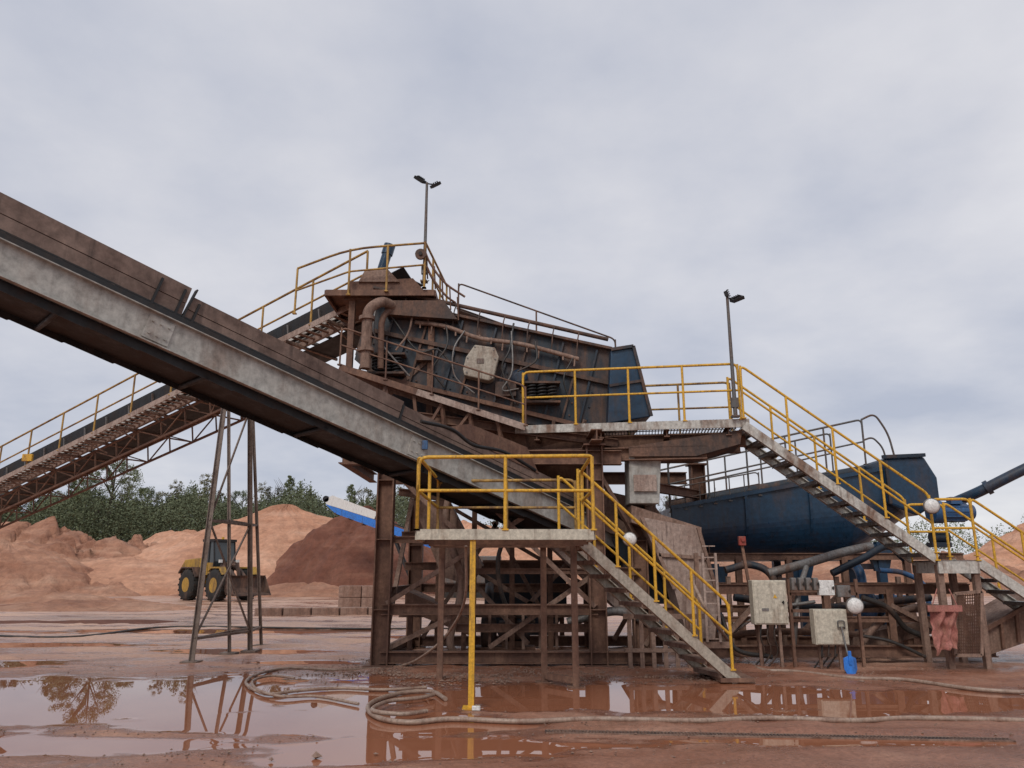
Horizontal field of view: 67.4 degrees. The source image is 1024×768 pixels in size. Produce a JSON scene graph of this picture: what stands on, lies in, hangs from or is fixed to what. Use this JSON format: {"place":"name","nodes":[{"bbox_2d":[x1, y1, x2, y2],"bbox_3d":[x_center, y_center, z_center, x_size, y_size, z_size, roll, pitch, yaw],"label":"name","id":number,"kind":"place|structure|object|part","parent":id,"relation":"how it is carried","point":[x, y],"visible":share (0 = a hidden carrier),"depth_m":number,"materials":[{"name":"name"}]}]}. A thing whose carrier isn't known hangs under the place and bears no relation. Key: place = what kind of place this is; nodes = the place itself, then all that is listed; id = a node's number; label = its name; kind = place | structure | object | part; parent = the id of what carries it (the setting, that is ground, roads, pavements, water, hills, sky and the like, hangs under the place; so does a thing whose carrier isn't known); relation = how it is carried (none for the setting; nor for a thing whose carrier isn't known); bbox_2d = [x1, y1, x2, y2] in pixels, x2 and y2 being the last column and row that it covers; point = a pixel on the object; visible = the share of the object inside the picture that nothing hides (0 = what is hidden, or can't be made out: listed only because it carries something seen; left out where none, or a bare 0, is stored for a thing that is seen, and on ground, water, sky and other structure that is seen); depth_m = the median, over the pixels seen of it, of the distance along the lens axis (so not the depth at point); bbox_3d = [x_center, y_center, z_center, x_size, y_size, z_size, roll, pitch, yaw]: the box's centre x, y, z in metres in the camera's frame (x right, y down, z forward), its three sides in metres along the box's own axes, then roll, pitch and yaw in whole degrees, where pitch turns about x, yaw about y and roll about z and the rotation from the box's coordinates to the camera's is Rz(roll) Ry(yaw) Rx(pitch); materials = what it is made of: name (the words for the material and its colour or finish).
{"place":"outdoors","nodes":[
{"label":"outdoors","id":0,"kind":"place"},
{"bbox_2d":[179,408,266,662],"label":"support tower","id":1,"kind":"structure","parent":0,"point":[251,476],"depth_m":15.71,"materials":[{"name":"metal"}]},
{"bbox_2d":[0,594,1023,767],"bbox_3d":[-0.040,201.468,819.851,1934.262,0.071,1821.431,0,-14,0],"label":"ground","id":2,"kind":"structure","parent":0,"point":[181,707],"depth_m":9.42,"materials":[{"name":"soil"}]},
{"bbox_2d":[20,494,51,521],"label":"tree","id":3,"kind":"object","parent":2,"relation":"on","point":[35,502],"visible":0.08,"depth_m":97.25,"materials":[{"name":"green plant"}]},
{"bbox_2d":[0,539,140,595],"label":"sand heap","id":4,"kind":"object","parent":2,"relation":"on","point":[24,568],"visible":0.88,"depth_m":49.74,"materials":[{"name":"sand"}]},
{"bbox_2d":[59,481,81,530],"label":"tree","id":5,"kind":"object","parent":2,"relation":"on","point":[73,486],"visible":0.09,"depth_m":99.29,"materials":[{"name":"green plant"}]},
{"bbox_2d":[0,516,157,550],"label":"sand heap","id":6,"kind":"object","parent":2,"relation":"on","point":[48,530],"visible":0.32,"depth_m":66.80,"materials":[{"name":"sand"}]},
{"bbox_2d":[16,536,141,561],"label":"sand heap","id":7,"kind":"object","parent":2,"relation":"on","point":[104,548],"visible":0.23,"depth_m":59.39,"materials":[{"name":"sand"}]},
{"bbox_2d":[0,590,158,603],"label":"mud bank","id":8,"kind":"structure","parent":2,"relation":"on","point":[43,596],"depth_m":38.77,"materials":[{"name":"sand"}]},
{"bbox_2d":[64,476,111,534],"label":"tree","id":9,"kind":"object","parent":2,"relation":"on","point":[96,495],"visible":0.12,"depth_m":95.87,"materials":[{"name":"green plant"}]},
{"bbox_2d":[0,619,179,623],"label":"mud bank","id":10,"kind":"structure","parent":2,"relation":"on","point":[136,621],"depth_m":24.06,"materials":[{"name":"soil"}]},
{"bbox_2d":[61,449,152,539],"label":"tree","id":11,"kind":"object","parent":2,"relation":"on","point":[112,488],"visible":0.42,"depth_m":91.20,"materials":[{"name":"green plant"}]},
{"bbox_2d":[0,599,216,611],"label":"mud bank","id":12,"kind":"structure","parent":2,"relation":"on","point":[54,605],"depth_m":31.75,"materials":[{"name":"sand"}]},
{"bbox_2d":[112,472,136,539],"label":"tree","id":13,"kind":"object","parent":2,"relation":"on","point":[128,482],"visible":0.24,"depth_m":98.51,"materials":[{"name":"green plant"}]},
{"bbox_2d":[81,557,205,595],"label":"sand heap","id":14,"kind":"object","parent":2,"relation":"on","point":[143,576],"visible":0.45,"depth_m":52.59,"materials":[{"name":"sand"}]},
{"bbox_2d":[123,486,163,539],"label":"tree","id":15,"kind":"object","parent":2,"relation":"on","point":[151,494],"visible":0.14,"depth_m":100.40,"materials":[{"name":"green plant"}]},
{"bbox_2d":[141,490,178,536],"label":"tree","id":16,"kind":"object","parent":2,"relation":"on","point":[160,494],"visible":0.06,"depth_m":106.68,"materials":[{"name":"green plant"}]},
{"bbox_2d":[143,529,196,546],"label":"sand heap","id":17,"kind":"object","parent":2,"relation":"on","point":[164,536],"visible":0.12,"depth_m":73.65,"materials":[{"name":"sand"}]},
{"bbox_2d":[165,479,185,531],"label":"tree","id":18,"kind":"object","parent":2,"relation":"on","point":[173,486],"visible":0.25,"depth_m":99.18,"materials":[{"name":"green plant"}]},
{"bbox_2d":[191,473,212,530],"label":"tree","id":19,"kind":"object","parent":2,"relation":"on","point":[207,484],"visible":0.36,"depth_m":95.62,"materials":[{"name":"green plant"}]},
{"bbox_2d":[0,626,447,637],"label":"hose","id":20,"kind":"object","parent":2,"relation":"on","point":[145,628],"visible":0.64,"depth_m":21.56,"materials":[{"name":"rubber"}]},
{"bbox_2d":[178,537,270,600],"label":"wheel loader","id":21,"kind":"object","parent":2,"relation":"on","point":[189,571],"visible":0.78,"depth_m":42.53,"materials":[{"name":"yellow metal"}]},
{"bbox_2d":[215,492,239,511],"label":"tree","id":22,"kind":"object","parent":2,"relation":"on","point":[222,494],"visible":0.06,"depth_m":110.59,"materials":[{"name":"green plant"}]},
{"bbox_2d":[133,504,332,578],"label":"sand heap","id":23,"kind":"object","parent":2,"relation":"on","point":[283,528],"visible":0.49,"depth_m":58.77,"materials":[{"name":"sand"}]},
{"bbox_2d":[231,490,253,517],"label":"tree","id":24,"kind":"object","parent":2,"relation":"on","point":[242,494],"visible":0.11,"depth_m":107.22,"materials":[{"name":"green plant"}]},
{"bbox_2d":[242,481,277,503],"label":"tree","id":25,"kind":"object","parent":2,"relation":"on","point":[261,490],"visible":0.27,"depth_m":103.47,"materials":[{"name":"green plant"}]},
{"bbox_2d":[254,607,284,615],"bbox_3d":[-8.892,8.370,28.212,0.990,0.300,0.500,0,-14,0],"label":"concrete block","id":26,"kind":"object","parent":2,"relation":"on","point":[272,611],"depth_m":27.98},
{"bbox_2d":[262,486,285,505],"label":"tree","id":27,"kind":"object","parent":2,"relation":"on","point":[268,491],"visible":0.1,"depth_m":109.00,"materials":[{"name":"green plant"}]},
{"bbox_2d":[274,475,306,505],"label":"tree","id":28,"kind":"object","parent":2,"relation":"on","point":[290,481],"visible":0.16,"depth_m":99.53,"materials":[{"name":"green plant"}]},
{"bbox_2d":[283,607,312,615],"bbox_3d":[-7.872,8.393,28.309,0.990,0.300,0.500,0,-14,0],"label":"concrete block","id":29,"kind":"object","parent":2,"relation":"on","point":[289,611],"depth_m":28.08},
{"bbox_2d":[167,582,434,596],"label":"mud bank","id":30,"kind":"structure","parent":2,"relation":"on","point":[312,589],"depth_m":48.54,"materials":[{"name":"sand"}]},
{"bbox_2d":[251,674,359,704],"bbox_3d":[-3.007,4.140,10.396,0.802,0.056,3.040,9,-16,-31],"label":"hose","id":31,"kind":"object","parent":2,"relation":"on","point":[299,696],"visible":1,"depth_m":9.90,"materials":[{"name":"rubber"}]},
{"bbox_2d":[312,607,340,615],"bbox_3d":[-6.852,8.417,28.406,0.990,0.300,0.500,0,-14,0],"label":"concrete block","id":32,"kind":"object","parent":2,"relation":"on","point":[326,611],"depth_m":28.18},
{"bbox_2d":[267,505,435,594],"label":"soil heap","id":33,"kind":"object","parent":2,"relation":"on","point":[338,551],"visible":0.49,"depth_m":52.03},
{"bbox_2d":[340,607,368,615],"bbox_3d":[-5.832,8.441,28.503,0.990,0.300,0.500,0,-14,0],"label":"concrete block","id":34,"kind":"object","parent":2,"relation":"on","point":[353,610],"depth_m":28.27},
{"bbox_2d":[338,597,361,606],"bbox_3d":[-6.995,9.509,33.288,0.970,0.490,0.600,0,-14,0],"label":"concrete block","id":35,"kind":"object","parent":34,"relation":"on","point":[349,602],"depth_m":33.01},
{"bbox_2d":[338,586,361,597],"bbox_3d":[-6.995,9.024,33.406,0.970,0.490,0.600,0,-14,0],"label":"concrete block","id":36,"kind":"object","parent":35,"relation":"on","point":[350,591],"depth_m":33.12,"materials":[{"name":"concrete"}]},
{"bbox_2d":[361,598,371,606],"bbox_3d":[-5.995,9.509,33.288,0.970,0.490,0.600,0,-14,0],"label":"concrete block","id":37,"kind":"object","parent":34,"relation":"on","point":[366,602],"depth_m":33.01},
{"bbox_2d":[362,586,372,597],"bbox_3d":[-5.995,9.024,33.406,0.970,0.490,0.600,0,-14,0],"label":"concrete block","id":38,"kind":"object","parent":37,"relation":"on","point":[367,591],"depth_m":33.12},
{"bbox_2d":[345,484,363,504],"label":"tree","id":39,"kind":"object","parent":2,"relation":"on","point":[350,490],"visible":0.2,"depth_m":107.16,"materials":[{"name":"green plant"}]},
{"bbox_2d":[244,545,467,695],"bbox_3d":[-2.398,3.515,11.750,3.104,1.969,3.195,3,-14,-11],"label":"hose","id":40,"kind":"object","parent":2,"relation":"on","point":[247,685],"visible":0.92,"depth_m":10.91,"materials":[{"name":"rubber"}]},
{"bbox_2d":[353,487,376,504],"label":"tree","id":41,"kind":"object","parent":2,"relation":"on","point":[367,491],"visible":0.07,"depth_m":111.05,"materials":[{"name":"green plant"}]},
{"bbox_2d":[323,495,501,597],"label":"mobile conveyor","id":42,"kind":"object","parent":2,"relation":"on","point":[348,510],"visible":0.35,"depth_m":47.44,"materials":[{"name":"blue painted steel"},{"name":"white painted steel"},{"name":"rubber"}]},
{"bbox_2d":[405,589,468,649],"bbox_3d":[-1.400,4.618,14.828,1.200,1.250,1.200,0,-14,0],"label":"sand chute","id":43,"kind":"object","parent":2,"relation":"on","point":[413,596],"visible":0.33,"depth_m":14.30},
{"bbox_2d":[442,500,464,649],"bbox_3d":[-0.966,3.338,13.923,0.387,3.316,0.613,-11,-17,37],"label":"pipe","id":44,"kind":"object","parent":2,"relation":"on","point":[458,566],"visible":0.41,"depth_m":13.70,"materials":[{"name":"metal"}]},
{"bbox_2d":[472,706,480,710],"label":"white block","id":45,"kind":"object","parent":2,"relation":"on","point":[475,708],"depth_m":9.04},
{"bbox_2d":[468,582,534,649],"bbox_3d":[-0.200,4.656,15.330,1.300,1.354,0.873,0,-14,0],"label":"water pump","id":46,"kind":"object","parent":2,"relation":"on","point":[489,589],"visible":0.47,"depth_m":14.98,"materials":[{"name":"metal"}]},
{"bbox_2d":[413,454,596,709],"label":"platform","id":47,"kind":"structure","parent":2,"relation":"on","point":[504,537],"depth_m":10.36,"materials":[{"name":"metal"}]},
{"bbox_2d":[1,648,1022,764],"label":"gravel","id":48,"kind":"structure","parent":2,"relation":"on","point":[316,754],"depth_m":11.81,"materials":[{"name":"gravel"}]},
{"bbox_2d":[1,479,1023,554],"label":"undergrowth","id":49,"kind":"object","parent":2,"relation":"on","point":[190,505],"visible":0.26,"depth_m":88.33,"materials":[{"name":"green plant"}]},
{"bbox_2d":[461,520,581,583],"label":"sand heap","id":50,"kind":"object","parent":2,"relation":"on","point":[520,554],"visible":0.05,"depth_m":71.49,"materials":[{"name":"sand"}]},
{"bbox_2d":[338,412,716,667],"bbox_3d":[0.535,2.795,15.221,7.430,4.978,4.100,0,-14,0],"label":"steel framework","id":51,"kind":"object","parent":2,"relation":"on","point":[684,543],"visible":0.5,"depth_m":13.83,"materials":[{"name":"metal"}]},
{"bbox_2d":[0,192,618,561],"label":"belt conveyor","id":52,"kind":"object","parent":51,"relation":"on","point":[61,282],"visible":0.72,"depth_m":10.12,"materials":[{"name":"mud-stained steel"},{"name":"grey steel"},{"name":"rubber"}]},
{"bbox_2d":[292,241,464,413],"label":"head platform","id":53,"kind":"structure","parent":51,"relation":"on","point":[334,298],"depth_m":15.26,"materials":[{"name":"metal"}]},
{"bbox_2d":[415,249,425,259],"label":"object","id":54,"kind":"object","parent":53,"relation":"attached to","point":[420,254],"visible":1,"depth_m":15.26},
{"bbox_2d":[414,175,440,283],"bbox_3d":[-1.733,-3.179,15.569,0.580,2.356,0.193,0,-14,0],"label":"floodlight pole","id":55,"kind":"object","parent":53,"relation":"attached to","point":[420,179],"visible":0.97,"depth_m":15.69,"materials":[{"name":"grey metal"}]},
{"bbox_2d":[343,242,652,434],"bbox_3d":[-0.352,-0.855,16.034,6.041,4.042,3.050,0,-14,0],"label":"vibrating screen","id":56,"kind":"object","parent":51,"relation":"on","point":[509,352],"visible":0.92,"depth_m":15.03,"materials":[{"name":"metal"}]},
{"bbox_2d":[0,250,428,528],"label":"belt conveyor","id":57,"kind":"object","parent":56,"relation":"attached to","point":[312,326],"visible":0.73,"depth_m":20.35,"materials":[{"name":"metal"}]},
{"bbox_2d":[337,327,527,437],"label":"screen walkway","id":58,"kind":"structure","parent":56,"relation":"attached to","point":[441,404],"depth_m":14.36,"materials":[{"name":"metal"}]},
{"bbox_2d":[456,283,615,346],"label":"screen walkway","id":59,"kind":"structure","parent":56,"relation":"attached to","point":[466,312],"depth_m":17.48,"materials":[{"name":"metal"}]},
{"bbox_2d":[496,503,534,623],"bbox_3d":[0.084,2.967,14.021,0.874,2.748,0.296,12,-18,-41],"label":"pipe","id":60,"kind":"object","parent":51,"relation":"hanging from","point":[499,582],"visible":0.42,"depth_m":13.71,"materials":[{"name":"metal"}]},
{"bbox_2d":[566,606,661,624],"bbox_3d":[2.164,4.187,13.994,2.375,0.453,0.286,2,-14,-7],"label":"pipe","id":61,"kind":"object","parent":51,"relation":"attached to","point":[616,611],"visible":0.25,"depth_m":13.85,"materials":[{"name":"metal"}]},
{"bbox_2d":[515,363,749,528],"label":"platform","id":62,"kind":"structure","parent":51,"relation":"on","point":[644,457],"depth_m":14.13,"materials":[{"name":"metal"}]},
{"bbox_2d":[724,289,744,417],"bbox_3d":[4.129,-0.583,14.062,0.376,2.418,0.193,0,-14,0],"label":"floodlight pole","id":63,"kind":"object","parent":62,"relation":"attached to","point":[734,398],"visible":1,"depth_m":14.06,"materials":[{"name":"grey metal"}]},
{"bbox_2d":[726,365,939,562],"bbox_3d":[5.723,1.464,14.002,3.219,3.506,0.980,0,-14,0],"label":"stair","id":64,"kind":"object","parent":62,"relation":"attached to","point":[814,490],"visible":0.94,"depth_m":13.76,"materials":[{"name":"metal"}]},
{"bbox_2d":[617,512,668,599],"bbox_3d":[2.592,3.515,14.576,1.305,2.331,0.449,2,-14,-10],"label":"pipe","id":65,"kind":"object","parent":51,"relation":"attached to","point":[619,517],"visible":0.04,"depth_m":14.51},
{"bbox_2d":[557,469,754,683],"bbox_3d":[2.210,2.963,11.828,2.933,3.121,1.083,3,-14,-12],"label":"stair","id":66,"kind":"object","parent":2,"relation":"on","point":[721,671],"visible":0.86,"depth_m":11.43,"materials":[{"name":"metal"}]},
{"bbox_2d":[623,532,636,546],"bbox_3d":[1.753,2.328,11.507,0.196,0.218,0.223,9,-16,-32],"label":"round lamp","id":67,"kind":"object","parent":66,"relation":"attached to","point":[631,537],"visible":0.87,"depth_m":11.44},
{"bbox_2d":[657,495,677,511],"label":"tree","id":68,"kind":"object","parent":2,"relation":"on","point":[666,497],"visible":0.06,"depth_m":116.99,"materials":[{"name":"green plant"}]},
{"bbox_2d":[365,689,1023,724],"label":"hose","id":69,"kind":"object","parent":2,"relation":"on","point":[624,718],"visible":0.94,"depth_m":8.35,"materials":[{"name":"rubber"}]},
{"bbox_2d":[370,693,434,715],"bbox_3d":[-1.280,3.799,9.128,0.669,0.068,1.528,0,-14,0],"label":"hose","id":70,"kind":"object","parent":69,"relation":"on","point":[373,709],"visible":1,"depth_m":8.69,"materials":[{"name":"rubber"}]},
{"bbox_2d":[693,545,729,647],"bbox_3d":[3.378,3.773,13.009,0.620,2.030,0.105,0,-14,0],"label":"guard frame","id":71,"kind":"object","parent":2,"relation":"on","point":[719,644],"visible":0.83,"depth_m":13.01,"materials":[{"name":"metal"}]},
{"bbox_2d":[738,536,764,665],"bbox_3d":[4.165,3.768,13.343,0.309,2.203,0.132,0,-14,0],"label":"stop button post","id":72,"kind":"object","parent":2,"relation":"on","point":[742,541],"visible":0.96,"depth_m":13.52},
{"bbox_2d":[748,580,788,667],"bbox_3d":[4.405,4.104,13.140,0.582,1.449,0.369,0,-14,0],"label":"control cabinet","id":73,"kind":"object","parent":2,"relation":"on","point":[768,603],"visible":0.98,"depth_m":13.08,"materials":[{"name":"metal"}]},
{"bbox_3d":[4.405,3.716,13.069,0.541,0.684,0.047,0,-14,0],"label":"door","id":74,"kind":"part","parent":73,"relation":"part of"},
{"bbox_2d":[545,729,1015,741],"bbox_3d":[2.600,3.509,7.662,4.550,0.016,0.153,-1,-14,5],"label":"drain channel","id":75,"kind":"object","parent":2,"relation":"on","point":[809,736],"visible":1,"depth_m":7.64,"materials":[{"name":"metal"}]},
{"bbox_2d":[655,414,975,635],"bbox_3d":[6.357,3.190,16.694,6.130,4.909,2.610,0,-14,0],"label":"screw washer","id":76,"kind":"object","parent":2,"relation":"on","point":[787,515],"visible":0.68,"depth_m":16.15,"materials":[{"name":"blue metal"}]},
{"bbox_2d":[848,560,906,628],"bbox_3d":[7.740,4.433,16.399,1.430,1.488,0.914,0,-14,0],"label":"water pump","id":77,"kind":"object","parent":76,"relation":"attached to","point":[859,571],"visible":0.3,"depth_m":16.13,"materials":[{"name":"metal"}]},
{"bbox_2d":[954,463,1023,502],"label":"discharge pipe","id":78,"kind":"object","parent":76,"relation":"attached to","point":[985,487],"visible":0.79,"depth_m":15.95,"materials":[{"name":"metal"}]},
{"bbox_2d":[786,579,865,666],"bbox_3d":[5.374,4.097,13.154,1.215,1.469,0.050,0,-14,0],"label":"control rack","id":79,"kind":"object","parent":2,"relation":"on","point":[859,620],"visible":0.66,"depth_m":13.15,"materials":[{"name":"metal"}]},
{"bbox_2d":[789,578,796,589],"bbox_3d":[4.837,3.436,13.188,0.090,0.212,0.146,0,-14,0],"label":"isolator box","id":80,"kind":"object","parent":79,"relation":"attached to","point":[793,584],"visible":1,"depth_m":13.16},
{"bbox_2d":[791,578,796,589],"bbox_3d":[4.838,3.424,13.140,0.087,0.200,0.047,0,-14,0],"label":"door","id":81,"kind":"structure","parent":80,"relation":"in","point":[794,584],"depth_m":13.14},
{"bbox_2d":[797,578,804,589],"bbox_3d":[4.962,3.436,13.188,0.090,0.212,0.146,0,-14,0],"label":"isolator box","id":82,"kind":"object","parent":79,"relation":"attached to","point":[800,584],"visible":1,"depth_m":13.16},
{"bbox_2d":[799,578,804,589],"bbox_3d":[4.964,3.424,13.140,0.087,0.200,0.047,0,-14,0],"label":"door","id":83,"kind":"structure","parent":82,"relation":"in","point":[801,583],"depth_m":13.15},
{"bbox_2d":[804,578,811,589],"bbox_3d":[5.088,3.436,13.188,0.089,0.212,0.146,0,-14,0],"label":"isolator box","id":84,"kind":"object","parent":79,"relation":"attached to","point":[808,583],"visible":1,"depth_m":13.16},
{"bbox_2d":[806,578,811,589],"bbox_3d":[5.090,3.424,13.140,0.086,0.200,0.047,0,-14,0],"label":"door","id":85,"kind":"structure","parent":84,"relation":"in","point":[808,580],"depth_m":13.15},
{"bbox_2d":[811,578,819,589],"bbox_3d":[5.214,3.436,13.188,0.089,0.212,0.146,0,-14,0],"label":"isolator box","id":86,"kind":"object","parent":79,"relation":"attached to","point":[815,584],"visible":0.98,"depth_m":13.16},
{"bbox_2d":[813,578,819,589],"bbox_3d":[5.215,3.424,13.140,0.086,0.200,0.047,0,-14,0],"label":"door","id":87,"kind":"structure","parent":86,"relation":"in","point":[816,584],"depth_m":13.14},
{"bbox_2d":[817,580,834,595],"bbox_3d":[5.390,3.500,13.183,0.268,0.254,0.166,0,-14,0],"label":"switch box","id":88,"kind":"object","parent":79,"relation":"attached to","point":[826,587],"visible":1,"depth_m":13.14,"materials":[{"name":"metal"}]},
{"bbox_2d":[819,581,834,594],"bbox_3d":[5.390,3.486,13.125,0.249,0.239,0.047,0,-14,0],"label":"door","id":89,"kind":"structure","parent":88,"relation":"in","point":[826,587],"depth_m":13.13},
{"bbox_2d":[835,585,850,596],"bbox_3d":[5.684,3.552,13.160,0.228,0.197,0.146,0,-14,0],"label":"switch box","id":90,"kind":"object","parent":79,"relation":"attached to","point":[843,590],"visible":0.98,"depth_m":13.13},
{"bbox_2d":[838,586,850,596],"bbox_3d":[5.684,3.541,13.112,0.212,0.185,0.047,0,-14,0],"label":"door","id":91,"kind":"structure","parent":90,"relation":"in","point":[843,591],"depth_m":13.12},
{"bbox_2d":[840,597,863,614],"bbox_3d":[5.671,3.722,12.922,0.283,0.282,0.609,0,-14,0],"label":"round lamp","id":92,"kind":"object","parent":79,"relation":"attached to","point":[854,605],"visible":1,"depth_m":12.66,"materials":[{"name":"glass"}]},
{"bbox_2d":[809,609,849,669],"bbox_3d":[5.287,4.258,12.789,0.551,0.985,0.358,0,-14,0],"label":"control cabinet","id":93,"kind":"object","parent":2,"relation":"on","point":[825,630],"visible":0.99,"depth_m":12.71,"materials":[{"name":"metal"}]},
{"bbox_3d":[5.287,4.018,12.687,0.513,0.533,0.047,0,-14,0],"label":"door","id":94,"kind":"part","parent":93,"relation":"part of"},
{"bbox_2d":[679,542,998,658],"bbox_3d":[6.400,4.098,14.766,6.400,2.118,2.327,0,-14,0],"label":"washer base frame","id":95,"kind":"object","parent":2,"relation":"on","point":[898,634],"visible":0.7,"depth_m":14.19,"materials":[{"name":"metal"}]},
{"bbox_2d":[971,594,1023,653],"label":"steel tank","id":96,"kind":"object","parent":95,"relation":"on","point":[1005,625],"visible":0.58,"depth_m":13.55,"materials":[{"name":"metal"}]},
{"bbox_2d":[837,620,856,673],"bbox_3d":[5.398,4.262,12.447,0.210,0.814,0.324,0,-14,0],"label":"blue shovel","id":97,"kind":"object","parent":2,"relation":"on","point":[850,664],"visible":0.98,"depth_m":12.26,"materials":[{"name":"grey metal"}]},
{"bbox_2d":[689,577,1023,694],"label":"hose","id":98,"kind":"object","parent":2,"relation":"on","point":[977,689],"visible":0.79,"depth_m":11.51,"materials":[{"name":"rubber"}]},
{"bbox_2d":[713,551,1023,595],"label":"sand heap","id":99,"kind":"object","parent":2,"relation":"on","point":[821,571],"visible":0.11,"depth_m":54.99,"materials":[{"name":"sand"}]},
{"bbox_2d":[904,498,997,669],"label":"landing platform","id":100,"kind":"structure","parent":2,"relation":"on","point":[939,568],"depth_m":13.27,"materials":[{"name":"metal"}]},
{"bbox_2d":[923,498,939,513],"bbox_3d":[7.184,2.108,13.239,0.245,0.271,0.310,7,-15,-26],"label":"round lamp","id":101,"kind":"object","parent":100,"relation":"attached to","point":[931,505],"visible":1,"depth_m":13.14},
{"bbox_2d":[927,589,962,655],"bbox_3d":[7.145,3.929,12.684,0.564,1.064,0.194,0,-14,0],"label":"red sack","id":102,"kind":"object","parent":100,"relation":"hanging from","point":[943,618],"visible":1,"depth_m":12.66,"materials":[{"name":"fabric"}]},
{"bbox_2d":[952,590,983,656],"bbox_3d":[7.615,3.990,12.820,0.635,1.072,0.050,0,-14,0],"label":"guard","id":103,"kind":"object","parent":100,"relation":"attached to","point":[979,630],"visible":0.92,"depth_m":12.81,"materials":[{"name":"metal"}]},
{"bbox_2d":[942,498,1023,609],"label":"stair","id":104,"kind":"object","parent":2,"relation":"on","point":[997,576],"visible":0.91,"depth_m":13.38,"materials":[{"name":"metal"}]},
{"bbox_2d":[963,523,1023,569],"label":"sand heap","id":105,"kind":"object","parent":2,"relation":"on","point":[1004,557],"visible":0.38,"depth_m":63.15,"materials":[{"name":"sand"}]},
{"bbox_2d":[0,0,1023,554],"label":"sky","id":106,"kind":"structure","parent":0,"point":[852,171],"materials":[{"name":"grey"}]},
{"bbox_2d":[483,560,566,634],"bbox_3d":[0.300,4.964,17.492,1.900,1.840,1.460,0,-14,0],"label":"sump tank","id":107,"kind":"object","parent":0,"point":[533,578],"visible":0.27,"depth_m":16.90,"materials":[{"name":"metal"}]}
]}

